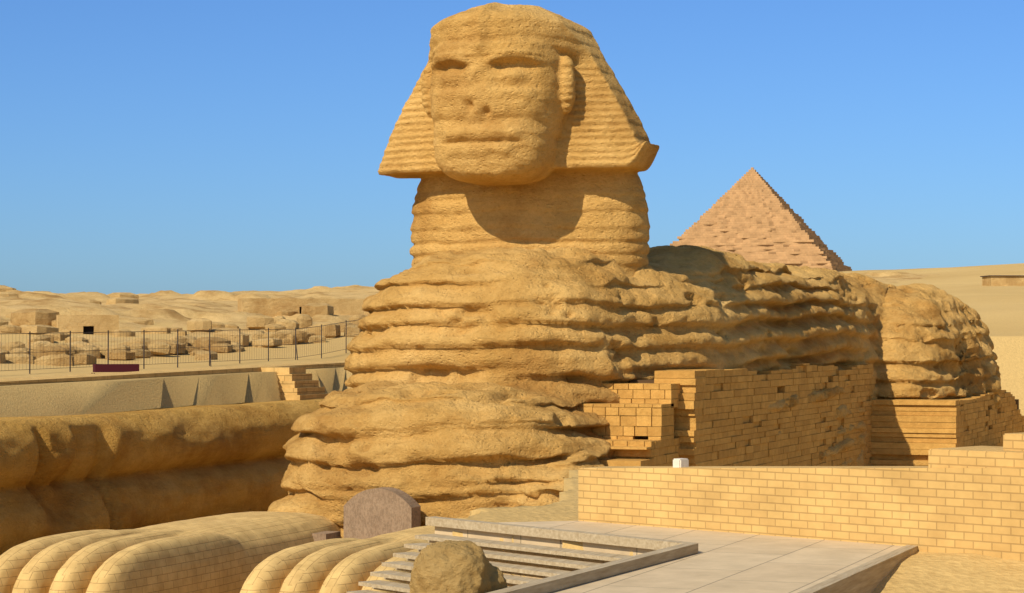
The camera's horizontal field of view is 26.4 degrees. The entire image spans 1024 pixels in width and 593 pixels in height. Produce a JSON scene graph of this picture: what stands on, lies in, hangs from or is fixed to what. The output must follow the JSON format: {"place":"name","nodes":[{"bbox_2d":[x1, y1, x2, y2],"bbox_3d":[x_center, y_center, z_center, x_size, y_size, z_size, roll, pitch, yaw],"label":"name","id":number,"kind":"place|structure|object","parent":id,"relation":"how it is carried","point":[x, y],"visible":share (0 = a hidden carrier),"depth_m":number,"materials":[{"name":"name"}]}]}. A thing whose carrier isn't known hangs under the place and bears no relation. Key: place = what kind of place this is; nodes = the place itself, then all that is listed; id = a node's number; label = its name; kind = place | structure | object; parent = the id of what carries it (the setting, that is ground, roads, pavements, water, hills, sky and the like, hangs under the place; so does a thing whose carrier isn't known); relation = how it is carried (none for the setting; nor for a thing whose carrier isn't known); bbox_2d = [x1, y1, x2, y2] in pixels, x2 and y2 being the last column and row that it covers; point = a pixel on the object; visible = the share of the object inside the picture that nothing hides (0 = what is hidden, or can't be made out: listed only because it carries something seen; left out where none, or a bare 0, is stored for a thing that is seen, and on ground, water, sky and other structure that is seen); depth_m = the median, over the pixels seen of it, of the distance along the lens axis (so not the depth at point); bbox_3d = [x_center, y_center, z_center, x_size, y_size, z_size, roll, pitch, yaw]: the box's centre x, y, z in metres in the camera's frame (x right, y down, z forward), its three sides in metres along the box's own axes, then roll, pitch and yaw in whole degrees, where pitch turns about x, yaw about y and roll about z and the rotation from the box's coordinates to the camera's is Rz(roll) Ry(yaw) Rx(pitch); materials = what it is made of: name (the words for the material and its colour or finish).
{"place":"outdoors","nodes":[
{"label":"outdoors","id":0,"kind":"place"},
{"bbox_2d":[0,271,939,348],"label":"ridge terrain","id":1,"kind":"structure","parent":0,"point":[181,310],"depth_m":209.45,"materials":[{"name":"beige sand"}]},
{"bbox_2d":[238,298,362,316],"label":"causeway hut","id":2,"kind":"object","parent":1,"relation":"on","point":[270,307],"visible":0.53,"depth_m":215.84,"materials":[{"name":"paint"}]},
{"bbox_2d":[0,263,1023,592],"bbox_3d":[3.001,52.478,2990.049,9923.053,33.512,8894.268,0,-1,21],"label":"ground","id":3,"kind":"structure","parent":0,"point":[1000,311],"depth_m":100.98,"materials":[{"name":"beige sand"}]},
{"bbox_2d":[56,315,118,334],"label":"rock-cut tomb","id":4,"kind":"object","parent":3,"relation":"on","point":[85,323],"depth_m":164.78,"materials":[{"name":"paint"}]},
{"bbox_2d":[91,364,138,373],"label":"sign","id":5,"kind":"object","parent":3,"relation":"on","point":[115,367],"visible":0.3,"depth_m":109.58,"materials":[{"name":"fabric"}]},
{"bbox_2d":[0,511,340,592],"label":"sphinx paw","id":6,"kind":"object","parent":3,"relation":"on","point":[226,553],"visible":0.81,"depth_m":58.15,"materials":[{"name":"beige stone"}]},
{"bbox_2d":[0,357,344,554],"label":"ledge wall","id":7,"kind":"structure","parent":3,"relation":"on","point":[134,469],"depth_m":94.23,"materials":[{"name":"stone"}]},
{"bbox_2d":[0,319,359,373],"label":"fence","id":8,"kind":"object","parent":3,"relation":"on","point":[143,331],"visible":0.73,"depth_m":123.10,"materials":[{"name":"metal"}]},
{"bbox_2d":[0,285,369,365],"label":"rocks","id":9,"kind":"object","parent":3,"relation":"on","point":[42,321],"depth_m":155.26,"materials":[{"name":"stone"}]},
{"bbox_2d":[261,367,328,399],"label":"stairs","id":10,"kind":"structure","parent":3,"relation":"on","point":[296,383],"depth_m":111.98,"materials":[{"name":"beige stone"}]},
{"bbox_2d":[240,525,434,592],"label":"sphinx paw","id":11,"kind":"object","parent":3,"relation":"on","point":[339,565],"visible":0.44,"depth_m":54.17,"materials":[{"name":"beige stone"}]},
{"bbox_2d":[312,487,420,540],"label":"stone stela","id":12,"kind":"object","parent":3,"relation":"on","point":[370,513],"visible":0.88,"depth_m":65.86,"materials":[{"name":"stone"}]},
{"bbox_2d":[409,540,506,592],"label":"edge boulder","id":13,"kind":"object","parent":3,"relation":"on","point":[450,566],"visible":1,"depth_m":13.01,"materials":[{"name":"stone"}]},
{"bbox_2d":[346,516,917,592],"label":"timber stair and kerbs","id":14,"kind":"object","parent":3,"relation":"on","point":[869,576],"visible":0.77,"depth_m":16.69,"materials":[{"name":"beige wood"}]},
{"bbox_2d":[268,245,1001,537],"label":"sphinx body","id":15,"kind":"object","parent":3,"relation":"on","point":[475,379],"visible":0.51,"depth_m":72.45,"materials":[{"name":"stone"}]},
{"bbox_2d":[378,2,658,276],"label":"sphinx head","id":16,"kind":"object","parent":15,"relation":"on","point":[519,125],"visible":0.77,"depth_m":74.98},
{"bbox_2d":[577,363,1023,465],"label":"masonry wall","id":17,"kind":"structure","parent":15,"relation":"on","point":[698,417],"depth_m":82.65,"materials":[{"name":"brown stone"}]},
{"bbox_2d":[435,521,902,592],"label":"paved platform","id":18,"kind":"structure","parent":3,"relation":"on","point":[723,562],"depth_m":15.76,"materials":[{"name":"beige stone"}]},
{"bbox_2d":[670,167,851,271],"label":"pyramid","id":19,"kind":"object","parent":3,"relation":"on","point":[750,215],"visible":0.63,"depth_m":975.69,"materials":[{"name":"stone"}]},
{"bbox_2d":[578,466,1023,560],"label":"brick wall","id":20,"kind":"structure","parent":3,"relation":"on","point":[958,510],"depth_m":17.23,"materials":[{"name":"beige brick"}]},
{"bbox_2d":[673,458,688,467],"bbox_3d":[1.428,1.418,18.481,0.090,0.095,0.120,-1,-2,44],"label":"floodlight","id":21,"kind":"object","parent":20,"relation":"on","point":[680,462],"visible":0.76,"depth_m":18.44,"materials":[{"name":"white plastic"}]},
{"bbox_2d":[980,275,1023,285],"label":"distant building","id":22,"kind":"structure","parent":3,"relation":"on","point":[1002,280],"depth_m":328.00,"materials":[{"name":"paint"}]},
{"bbox_2d":[0,0,1023,294],"label":"sky","id":23,"kind":"structure","parent":0,"point":[147,146],"materials":[{"name":"blue"}]},
{"bbox_2d":[928,446,1023,467],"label":"brick wall","id":24,"kind":"structure","parent":0,"point":[979,457],"depth_m":16.41,"materials":[{"name":"beige brick"}]},
{"bbox_3d":[4.546,1.051,16.089,0.930,1.050,1.000,-1,-2,44],"label":"wall","id":25,"kind":"object","parent":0,"visible":0},
{"bbox_2d":[1003,432,1023,450],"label":"brick wall","id":26,"kind":"structure","parent":25,"relation":"attached to","point":[1013,441],"depth_m":16.42,"materials":[{"name":"brick"}]}
]}

